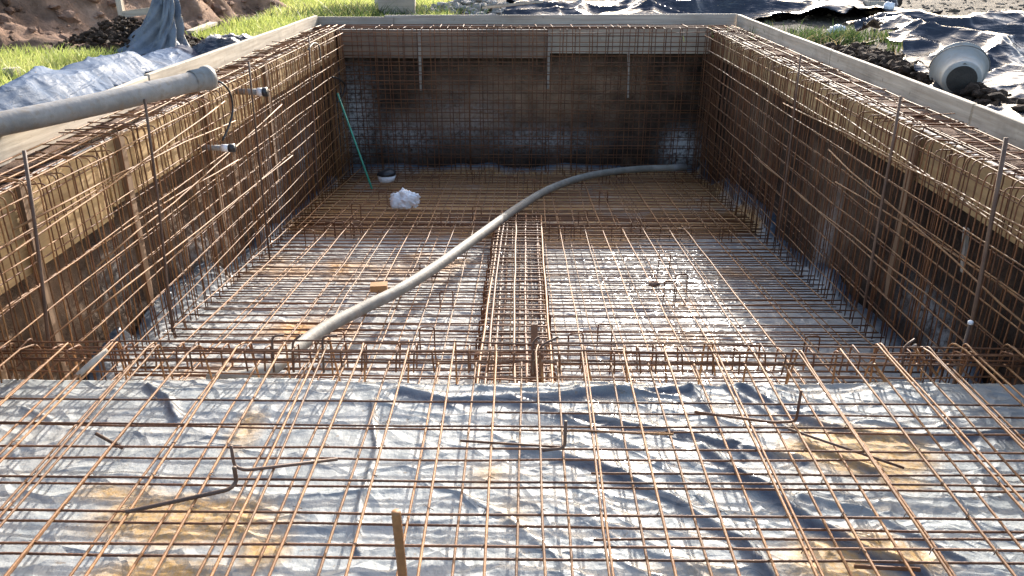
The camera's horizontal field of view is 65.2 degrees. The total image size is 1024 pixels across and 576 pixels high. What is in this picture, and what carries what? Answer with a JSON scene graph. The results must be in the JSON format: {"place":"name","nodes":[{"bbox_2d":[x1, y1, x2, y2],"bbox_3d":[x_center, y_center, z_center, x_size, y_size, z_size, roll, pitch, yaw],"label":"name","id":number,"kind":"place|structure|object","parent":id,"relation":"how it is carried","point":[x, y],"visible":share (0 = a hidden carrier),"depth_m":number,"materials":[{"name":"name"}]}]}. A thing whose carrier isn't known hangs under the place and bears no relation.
{"place":"outdoors","nodes":[
{"label":"outdoors","id":0,"kind":"place"},
{"bbox_2d":[0,28,338,379],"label":"earth wall","id":1,"kind":"structure","parent":0,"point":[56,291],"depth_m":4.87,"materials":[{"name":"brown soil"}]},
{"bbox_2d":[0,0,1023,86],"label":"ground","id":2,"kind":"structure","parent":0,"point":[777,22],"depth_m":10.91,"materials":[{"name":"brown soil"}]},
{"bbox_2d":[2,67,20,77],"bbox_3d":[-3.776,-1.573,6.071,0.092,0.194,0.090,0,24,1],"label":"wooden peg","id":3,"kind":"object","parent":2,"relation":"on","point":[12,70],"visible":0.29,"depth_m":6.00,"materials":[{"name":"beige wood"}]},
{"bbox_2d":[0,43,122,86],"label":"grass","id":4,"kind":"structure","parent":2,"relation":"on","point":[4,79],"depth_m":6.54,"materials":[{"name":"green plant"}]},
{"bbox_2d":[0,44,198,110],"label":"tarpaulin","id":5,"kind":"object","parent":2,"relation":"on","point":[35,85],"visible":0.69,"depth_m":4.94,"materials":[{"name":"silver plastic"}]},
{"bbox_2d":[28,15,217,54],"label":"turf clods","id":6,"kind":"object","parent":2,"relation":"on","point":[93,36],"visible":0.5,"depth_m":7.78,"materials":[{"name":"brown soil"}]},
{"bbox_2d":[115,0,149,42],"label":"wooden post","id":7,"kind":"object","parent":2,"relation":"on","point":[121,11],"visible":0.37,"depth_m":8.10,"materials":[{"name":"brown wood"}]},
{"bbox_2d":[0,0,290,50],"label":"earth mound","id":8,"kind":"object","parent":2,"relation":"on","point":[46,20],"visible":0.36,"depth_m":8.59,"materials":[{"name":"brown soil"}]},
{"bbox_2d":[0,0,283,59],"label":"soil clods","id":9,"kind":"object","parent":8,"relation":"on","point":[70,16],"visible":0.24,"depth_m":8.48,"materials":[{"name":"brown soil"}]},
{"bbox_2d":[114,0,190,54],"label":"tarpaulin","id":10,"kind":"object","parent":2,"relation":"on","point":[161,27],"visible":0.98,"depth_m":7.51,"materials":[{"name":"grey plastic"}]},
{"bbox_2d":[0,32,316,186],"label":"earth ledge","id":11,"kind":"object","parent":2,"relation":"on","point":[16,163],"visible":0.06,"depth_m":4.08,"materials":[{"name":"brown soil"}]},
{"bbox_2d":[0,76,148,166],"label":"rim board","id":12,"kind":"object","parent":11,"relation":"on","point":[11,145],"visible":0.41,"depth_m":3.95,"materials":[{"name":"beige wood"}]},
{"bbox_2d":[0,65,217,136],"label":"drain pipe","id":13,"kind":"object","parent":12,"relation":"on","point":[41,115],"visible":1,"depth_m":3.97,"materials":[{"name":"grey plastic"}]},
{"bbox_2d":[144,15,317,80],"bbox_3d":[-2.278,-2.170,7.143,0.044,0.183,4.480,0,24,1],"label":"rim board","id":14,"kind":"object","parent":11,"relation":"on","point":[220,57],"visible":0.66,"depth_m":6.62,"materials":[{"name":"beige wood"}]},
{"bbox_2d":[186,22,217,32],"bbox_3d":[-3.532,-2.972,9.126,0.100,0.060,0.661,1,24,3],"label":"plank","id":15,"kind":"object","parent":2,"relation":"on","point":[204,26],"visible":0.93,"depth_m":9.09,"materials":[{"name":"beige wood"}]},
{"bbox_2d":[191,33,252,54],"bbox_3d":[-2.717,-2.300,7.529,0.802,0.194,1.200,0,24,1],"label":"tarpaulin","id":16,"kind":"object","parent":2,"relation":"on","point":[209,43],"visible":0.48,"depth_m":7.24,"materials":[{"name":"grey plastic"}]},
{"bbox_2d":[0,0,458,79],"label":"grass","id":17,"kind":"structure","parent":2,"relation":"on","point":[262,23],"depth_m":9.23,"materials":[{"name":"green plant"}]},
{"bbox_2d":[256,0,497,20],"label":"weeds","id":18,"kind":"object","parent":2,"relation":"on","point":[357,9],"visible":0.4,"depth_m":10.38,"materials":[{"name":"green plant"}]},
{"bbox_2d":[378,0,415,15],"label":"panel","id":19,"kind":"object","parent":2,"relation":"on","point":[401,5],"visible":0.44,"depth_m":10.25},
{"bbox_2d":[416,0,509,14],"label":"rubble","id":20,"kind":"object","parent":2,"relation":"on","point":[477,5],"visible":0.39,"depth_m":10.72,"materials":[{"name":"grey stone"}]},
{"bbox_2d":[313,28,746,167],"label":"earth wall","id":21,"kind":"structure","parent":2,"relation":"on","point":[540,68],"depth_m":9.37,"materials":[{"name":"brown soil"}]},
{"bbox_2d":[502,0,942,18],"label":"tarpaulin","id":22,"kind":"object","parent":2,"relation":"on","point":[753,9],"visible":0.72,"depth_m":10.15,"materials":[{"name":"plastic"}]},
{"bbox_2d":[482,0,542,8],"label":"plank","id":23,"kind":"object","parent":22,"relation":"on","point":[512,4],"visible":1,"depth_m":8.93,"materials":[{"name":"wood"}]},
{"bbox_2d":[883,1,894,9],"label":"plastic bag","id":24,"kind":"object","parent":22,"relation":"on","point":[888,5],"visible":0.98,"depth_m":10.43,"materials":[{"name":"white plastic"}]},
{"bbox_2d":[683,21,902,52],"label":"weeds","id":25,"kind":"object","parent":2,"relation":"on","point":[849,35],"visible":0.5,"depth_m":8.18,"materials":[{"name":"green plant"}]},
{"bbox_2d":[827,24,847,34],"bbox_3d":[3.448,-2.729,8.470,0.231,0.130,0.151,0,24,1],"label":"plastic scrap","id":26,"kind":"object","parent":2,"relation":"on","point":[837,27],"visible":0.34,"depth_m":8.44,"materials":[{"name":"white plastic"}]},
{"bbox_2d":[781,26,898,54],"bbox_3d":[3.048,-2.391,7.780,1.205,0.161,2.318,0,24,1],"label":"straw","id":27,"kind":"object","parent":2,"relation":"on","point":[832,39],"visible":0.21,"depth_m":8.00,"materials":[{"name":"plant"}]},
{"bbox_2d":[863,0,884,13],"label":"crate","id":28,"kind":"object","parent":2,"relation":"on","point":[868,3],"visible":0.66,"depth_m":11.02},
{"bbox_2d":[738,27,1023,171],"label":"earth ledge","id":29,"kind":"object","parent":2,"relation":"on","point":[954,131],"visible":0.18,"depth_m":4.85,"materials":[{"name":"brown soil"}]},
{"bbox_2d":[736,14,832,65],"bbox_3d":[2.564,-2.447,7.757,0.038,0.140,3.000,0,24,0],"label":"rim board","id":30,"kind":"object","parent":29,"relation":"on","point":[813,50],"visible":0.94,"depth_m":7.39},
{"bbox_2d":[829,50,976,125],"bbox_3d":[2.533,-1.387,5.372,0.036,0.130,2.180,0,24,1],"label":"rim board","id":31,"kind":"object","parent":29,"relation":"on","point":[926,95],"visible":0.81,"depth_m":5.09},
{"bbox_2d":[970,104,1023,149],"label":"rim board","id":32,"kind":"object","parent":29,"relation":"on","point":[995,123],"visible":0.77,"depth_m":4.11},
{"bbox_2d":[764,0,1023,52],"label":"gravel","id":33,"kind":"structure","parent":2,"relation":"on","point":[908,3],"depth_m":11.51,"materials":[{"name":"grey gravel"}]},
{"bbox_2d":[823,41,1023,111],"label":"soil clods","id":34,"kind":"object","parent":2,"relation":"on","point":[982,94],"visible":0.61,"depth_m":5.81,"materials":[{"name":"brown soil"}]},
{"bbox_2d":[841,9,1023,120],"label":"tarpaulin","id":35,"kind":"object","parent":2,"relation":"on","point":[996,36],"visible":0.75,"depth_m":6.24,"materials":[{"name":"black plastic"}]},
{"bbox_2d":[928,42,990,91],"bbox_3d":[2.985,-1.441,5.325,0.372,0.357,0.315,9,25,20],"label":"bucket","id":36,"kind":"object","parent":35,"relation":"on","point":[953,67],"visible":0.76,"depth_m":5.26,"materials":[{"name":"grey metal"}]},
{"bbox_2d":[85,160,983,385],"bbox_3d":[0.083,-0.376,6.444,4.380,0.713,6.620,0,24,1],"label":"floor liner","id":37,"kind":"object","parent":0,"point":[448,188],"visible":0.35,"depth_m":5.28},
{"bbox_2d":[0,25,353,382],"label":"wall cage","id":38,"kind":"object","parent":37,"relation":"on","point":[27,174],"depth_m":4.72,"materials":[{"name":"metal"}]},
{"bbox_2d":[0,346,7,378],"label":"wooden stake","id":39,"kind":"object","parent":38,"relation":"attached to","point":[4,373],"visible":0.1,"depth_m":3.20,"materials":[{"name":"brown wood"}]},
{"bbox_2d":[14,181,70,379],"bbox_3d":[-2.041,0.008,3.495,0.028,0.970,0.078,0,24,1],"label":"wooden stake","id":40,"kind":"object","parent":38,"relation":"attached to","point":[27,216],"visible":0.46,"depth_m":3.48,"materials":[{"name":"brown wood"}]},
{"bbox_2d":[0,143,113,294],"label":"formwork plank","id":41,"kind":"object","parent":38,"relation":"attached to","point":[15,220],"visible":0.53,"depth_m":3.62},
{"bbox_2d":[113,131,154,305],"bbox_3d":[-2.034,-0.354,4.318,0.038,0.970,0.086,0,24,1],"label":"wooden stake","id":42,"kind":"object","parent":38,"relation":"attached to","point":[135,210],"visible":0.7,"depth_m":4.29,"materials":[{"name":"brown wood"}]},
{"bbox_2d":[97,69,257,206],"bbox_3d":[-2.050,-1.069,5.199,0.036,0.346,2.480,0,24,1],"label":"formwork plank","id":43,"kind":"object","parent":38,"relation":"attached to","point":[110,144],"visible":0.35,"depth_m":4.76,"materials":[{"name":"beige wood"}]},
{"bbox_2d":[199,90,225,232],"bbox_3d":[-2.017,-0.838,5.418,0.038,0.970,0.088,0,24,1],"label":"wooden stake","id":44,"kind":"object","parent":38,"relation":"attached to","point":[217,181],"visible":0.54,"depth_m":5.41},
{"bbox_2d":[197,144,235,151],"bbox_3d":[-1.898,-0.899,5.130,0.248,0.055,0.056,1,24,3],"label":"pipe fitting","id":45,"kind":"object","parent":38,"relation":"attached to","point":[226,147],"visible":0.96,"depth_m":5.11,"materials":[{"name":"white plastic"}]},
{"bbox_2d":[218,80,233,140],"bbox_3d":[-1.925,-1.172,5.261,0.134,0.377,0.204,0,24,1],"label":"cable","id":46,"kind":"object","parent":38,"relation":"attached to","point":[232,111],"visible":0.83,"depth_m":5.30,"materials":[{"name":"black plastic"}]},
{"bbox_2d":[235,87,268,96],"bbox_3d":[-1.895,-1.426,5.818,0.234,0.069,0.070,1,24,2],"label":"pipe fitting","id":47,"kind":"object","parent":38,"relation":"attached to","point":[263,91],"visible":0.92,"depth_m":5.80,"materials":[{"name":"white plastic"}]},
{"bbox_2d":[261,63,278,180],"bbox_3d":[-1.993,-1.361,6.606,0.031,0.970,0.087,0,24,1],"label":"wooden stake","id":48,"kind":"object","parent":38,"relation":"attached to","point":[268,87],"visible":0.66,"depth_m":6.58,"materials":[{"name":"brown wood"}]},
{"bbox_2d":[254,28,335,104],"bbox_3d":[-2.009,-2.176,7.650,0.035,0.303,2.860,0,24,1],"label":"formwork plank","id":49,"kind":"object","parent":38,"relation":"attached to","point":[280,71],"visible":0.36,"depth_m":7.19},
{"bbox_2d":[307,42,320,59],"bbox_3d":[-1.853,-2.207,7.508,0.014,0.189,0.451,0,24,1],"label":"cable","id":50,"kind":"object","parent":38,"relation":"attached to","point":[318,46],"visible":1,"depth_m":7.63,"materials":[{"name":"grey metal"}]},
{"bbox_2d":[331,76,345,102],"bbox_3d":[-1.841,-2.149,8.521,0.016,0.304,0.581,0,24,1],"label":"cable","id":51,"kind":"object","parent":38,"relation":"attached to","point":[344,87],"visible":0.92,"depth_m":8.63,"materials":[{"name":"black plastic"}]},
{"bbox_2d":[0,378,1023,575],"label":"plastic sheet","id":52,"kind":"object","parent":37,"relation":"on","point":[580,501],"visible":0.75,"depth_m":2.58,"materials":[{"name":"silver plastic"}]},
{"bbox_2d":[95,432,122,449],"bbox_3d":[-1.355,0.514,2.691,0.115,0.040,0.012,10,26,21],"label":"bar offcut","id":53,"kind":"object","parent":52,"relation":"on","point":[101,436],"visible":0.85,"depth_m":2.69,"materials":[{"name":"metal"}]},
{"bbox_2d":[391,509,406,575],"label":"steel stake","id":54,"kind":"object","parent":52,"relation":"on","point":[397,525],"visible":1,"depth_m":1.97,"materials":[{"name":"brown metal"}]},
{"bbox_2d":[0,334,1023,575],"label":"rebar mat","id":55,"kind":"object","parent":52,"relation":"on","point":[363,351],"visible":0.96,"depth_m":2.58,"materials":[{"name":"metal"}]},
{"bbox_2d":[76,348,108,376],"bbox_3d":[-1.559,0.277,2.973,0.023,0.077,0.127,21,31,39],"label":"pipe","id":56,"kind":"object","parent":55,"relation":"on","point":[91,363],"visible":1,"depth_m":2.96,"materials":[{"name":"grey plastic"}]},
{"bbox_2d":[125,466,237,513],"bbox_3d":[-0.937,0.581,2.276,0.307,0.066,0.037,-11,26,-23],"label":"bent bar","id":57,"kind":"object","parent":55,"relation":"on","point":[191,497],"visible":1,"depth_m":2.28,"materials":[{"name":"metal"}]},
{"bbox_2d":[229,445,337,471],"bbox_3d":[-0.689,0.505,2.414,0.313,0.080,0.033,-3,24,-6],"label":"bent bar","id":58,"kind":"object","parent":55,"relation":"on","point":[275,466],"visible":0.94,"depth_m":2.42,"materials":[{"name":"metal"}]},
{"bbox_2d":[460,440,560,447],"bbox_3d":[-0.004,0.494,2.534,0.326,0.008,0.008,2,24,6],"label":"loose bar","id":59,"kind":"object","parent":55,"relation":"on","point":[506,443],"visible":1,"depth_m":2.53,"materials":[{"name":"red metal"}]},
{"bbox_2d":[542,420,566,451],"bbox_3d":[0.133,0.463,2.493,0.078,0.105,0.011,-4,24,-9],"label":"hooked bar","id":60,"kind":"object","parent":55,"relation":"attached to","point":[563,446],"visible":1,"depth_m":2.50,"materials":[{"name":"metal"}]},
{"bbox_2d":[570,429,673,435],"bbox_3d":[0.355,0.468,2.594,0.335,0.008,0.008,2,24,4],"label":"loose bar","id":61,"kind":"object","parent":55,"relation":"on","point":[620,432],"visible":1,"depth_m":2.59,"materials":[{"name":"metal"}]},
{"bbox_2d":[694,390,802,423],"bbox_3d":[0.780,0.383,2.648,0.336,0.125,0.027,4,24,9],"label":"hooked bar","id":62,"kind":"object","parent":55,"relation":"on","point":[759,420],"visible":1,"depth_m":2.65,"materials":[{"name":"red dark steel"}]},
{"bbox_2d":[788,428,904,468],"bbox_3d":[1.071,0.514,2.571,0.361,0.076,0.009,8,25,18],"label":"loose bar","id":63,"kind":"object","parent":55,"relation":"on","point":[847,448],"visible":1,"depth_m":2.57,"materials":[{"name":"metal"}]},
{"bbox_2d":[911,344,938,376],"bbox_3d":[1.628,0.283,3.153,0.025,0.093,0.133,-13,27,-27],"label":"headed pin","id":64,"kind":"object","parent":55,"relation":"on","point":[926,362],"visible":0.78,"depth_m":3.15,"materials":[{"name":"metal"}]},
{"bbox_2d":[869,361,886,381],"bbox_3d":[1.464,0.338,3.180,0.025,0.061,0.117,-5,24,-12],"label":"headed pin","id":65,"kind":"object","parent":52,"relation":"on","point":[882,377],"visible":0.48,"depth_m":3.18,"materials":[{"name":"metal"}]},
{"bbox_2d":[854,564,920,571],"bbox_3d":[1.018,0.760,2.171,0.173,0.012,0.012,2,24,4],"label":"loose bar","id":66,"kind":"object","parent":52,"relation":"on","point":[891,568],"visible":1,"depth_m":2.17,"materials":[{"name":"red metal"}]},
{"bbox_2d":[474,212,556,383],"bbox_3d":[0.029,-0.026,5.295,0.416,0.511,4.035,0,24,1],"label":"beam cage","id":67,"kind":"object","parent":37,"relation":"on","point":[526,320],"visible":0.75,"depth_m":4.88,"materials":[{"name":"metal"}]},
{"bbox_2d":[530,321,537,379],"bbox_3d":[0.105,0.327,3.820,0.032,0.361,0.037,0,24,1],"label":"angle stake","id":68,"kind":"object","parent":67,"relation":"in","point":[534,331],"visible":0.46,"depth_m":3.76,"materials":[{"name":"metal"}]},
{"bbox_2d":[110,212,926,385],"bbox_3d":[0.066,-0.001,5.262,3.960,0.450,4.036,0,24,1],"label":"rebar mat","id":69,"kind":"object","parent":37,"relation":"on","point":[691,299],"visible":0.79,"depth_m":5.15,"materials":[{"name":"metal"}]},
{"bbox_2d":[370,281,387,291],"bbox_3d":[-0.844,-0.007,5.074,0.108,0.046,0.064,-2,24,-4],"label":"wood block","id":70,"kind":"object","parent":69,"relation":"on","point":[379,286],"depth_m":5.05,"materials":[{"name":"beige wood"}]},
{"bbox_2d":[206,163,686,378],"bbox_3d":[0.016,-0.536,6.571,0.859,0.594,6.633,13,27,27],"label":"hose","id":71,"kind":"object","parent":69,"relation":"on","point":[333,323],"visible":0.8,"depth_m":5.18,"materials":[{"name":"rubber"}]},
{"bbox_2d":[648,281,659,286],"bbox_3d":[0.922,-0.030,5.192,0.077,0.032,0.064,0,24,1],"label":"mud clod","id":72,"kind":"object","parent":69,"relation":"on","point":[654,283],"visible":1,"depth_m":5.17,"materials":[{"name":"brown soil"}]},
{"bbox_2d":[282,166,762,236],"bbox_3d":[0.100,-0.911,7.973,3.971,0.370,2.931,0,24,1],"label":"rebar mat","id":73,"kind":"object","parent":37,"relation":"on","point":[364,179],"visible":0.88,"depth_m":7.60,"materials":[{"name":"metal"}]},
{"bbox_2d":[337,93,372,188],"bbox_3d":[-1.604,-1.501,8.155,0.019,0.862,0.690,-16,28,-31],"label":"green stick","id":74,"kind":"object","parent":73,"relation":"on","point":[358,151],"visible":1,"depth_m":8.14,"materials":[{"name":"paint"}]},
{"bbox_2d":[377,168,395,182],"bbox_3d":[-1.334,-1.201,8.501,0.210,0.131,0.210,0,24,1],"label":"tub","id":75,"kind":"object","parent":73,"relation":"on","point":[388,175],"visible":1,"depth_m":8.44,"materials":[{"name":"white plastic"}]},
{"bbox_2d":[389,188,420,208],"bbox_3d":[-0.979,-0.830,7.323,0.286,0.171,0.208,0,24,1],"label":"plastic bag","id":76,"kind":"object","parent":73,"relation":"on","point":[402,198],"visible":1,"depth_m":7.26,"materials":[{"name":"white plastic"}]},
{"bbox_2d":[321,24,733,175],"bbox_3d":[0.154,-2.170,9.242,4.550,1.670,0.432,0,24,1],"label":"wall cage","id":77,"kind":"object","parent":37,"relation":"on","point":[680,27],"depth_m":9.05,"materials":[{"name":"red metal"}]},
{"bbox_2d":[337,29,546,57],"bbox_3d":[-0.776,-2.742,8.983,2.350,0.313,0.032,0,24,1],"label":"formwork plank","id":78,"kind":"object","parent":77,"relation":"attached to","point":[407,40],"visible":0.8,"depth_m":8.97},
{"bbox_2d":[418,33,421,88],"bbox_3d":[-1.036,-2.555,9.031,0.038,0.640,0.016,0,24,1],"label":"peg","id":79,"kind":"object","parent":78,"relation":"attached to","point":[419,58],"visible":0.85,"depth_m":9.01,"materials":[{"name":"grey wood"}]},
{"bbox_2d":[550,27,711,53],"bbox_3d":[1.318,-2.768,8.934,1.800,0.294,0.033,0,24,0],"label":"formwork plank","id":80,"kind":"object","parent":77,"relation":"attached to","point":[615,38],"visible":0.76,"depth_m":8.92,"materials":[{"name":"brown wood"}]},
{"bbox_2d":[547,29,549,88],"bbox_3d":[0.408,-2.578,8.999,0.035,0.663,0.017,0,24,1],"label":"peg","id":81,"kind":"object","parent":80,"relation":"attached to","point":[548,65],"visible":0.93,"depth_m":9.00,"materials":[{"name":"grey metal"}]},
{"bbox_2d":[627,33,629,97],"bbox_3d":[1.309,-2.509,9.016,0.055,0.719,0.013,0,24,1],"label":"peg","id":82,"kind":"object","parent":80,"relation":"attached to","point":[628,49],"visible":0.8,"depth_m":9.00,"materials":[{"name":"brown wood"}]},
{"bbox_2d":[539,347,543,382],"bbox_3d":[0.134,0.430,3.683,0.022,0.355,0.021,0,24,1],"label":"steel stake","id":83,"kind":"object","parent":37,"relation":"on","point":[540,380],"visible":0.31,"depth_m":3.65,"materials":[{"name":"brown metal"}]},
{"bbox_2d":[692,25,1023,384],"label":"wall cage","id":84,"kind":"object","parent":37,"relation":"on","point":[955,125],"depth_m":4.73,"materials":[{"name":"metal"}]},
{"bbox_2d":[714,30,773,86],"bbox_3d":[2.243,-2.287,7.865,0.032,0.275,2.260,0,24,1],"label":"formwork plank","id":85,"kind":"object","parent":84,"relation":"attached to","point":[742,60],"visible":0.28,"depth_m":7.58,"materials":[{"name":"brown wood"}]},
{"bbox_2d":[759,57,776,171],"bbox_3d":[2.194,-1.478,6.873,0.035,0.970,0.088,0,24,1],"label":"wooden stake","id":86,"kind":"object","parent":84,"relation":"attached to","point":[769,108],"visible":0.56,"depth_m":6.83,"materials":[{"name":"brown wood"}]},
{"bbox_2d":[773,59,921,172],"bbox_3d":[2.207,-1.284,5.586,0.036,0.277,2.680,0,24,1],"label":"formwork plank","id":87,"kind":"object","parent":84,"relation":"attached to","point":[853,118],"visible":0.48,"depth_m":5.15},
{"bbox_2d":[863,180,869,203],"bbox_3d":[2.165,-0.587,4.890,0.015,0.147,0.042,0,24,1],"label":"peg","id":88,"kind":"object","parent":84,"relation":"attached to","point":[867,192],"visible":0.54,"depth_m":4.88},
{"bbox_2d":[884,127,922,298],"bbox_3d":[2.148,-0.392,4.403,0.038,0.970,0.087,0,24,1],"label":"wooden stake","id":89,"kind":"object","parent":84,"relation":"attached to","point":[892,257],"visible":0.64,"depth_m":4.38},
{"bbox_2d":[960,227,969,272],"bbox_3d":[2.149,-0.181,3.803,0.016,0.203,0.080,0,24,1],"label":"peg","id":90,"kind":"object","parent":84,"relation":"attached to","point":[965,247],"visible":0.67,"depth_m":3.79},
{"bbox_2d":[914,128,1023,248],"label":"formwork plank","id":91,"kind":"object","parent":84,"relation":"attached to","point":[986,171],"visible":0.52,"depth_m":3.76,"materials":[{"name":"brown wood"}]},
{"bbox_2d":[952,320,973,383],"bbox_3d":[1.864,0.407,3.374,0.028,0.600,0.021,0,24,1],"label":"capped rod","id":92,"kind":"object","parent":37,"relation":"on","point":[970,323],"visible":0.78,"depth_m":3.28,"materials":[{"name":"metal"}]},
{"bbox_2d":[708,31,1023,383],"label":"earth wall","id":93,"kind":"structure","parent":0,"point":[1012,332],"depth_m":4.99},
{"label":"far earth ledge","id":94,"kind":"structure","parent":0,"visible":0},
{"bbox_2d":[317,17,393,26],"bbox_3d":[-1.817,-3.065,9.226,0.900,0.121,0.034,1,24,1],"label":"rim board","id":95,"kind":"object","parent":94,"relation":"on","point":[322,21],"visible":0.53,"depth_m":9.21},
{"bbox_2d":[385,14,736,25],"bbox_3d":[0.553,-3.081,9.209,4.040,0.152,0.036,0,24,1],"label":"rim board","id":96,"kind":"object","parent":94,"relation":"on","point":[690,19],"visible":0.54,"depth_m":9.19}
]}

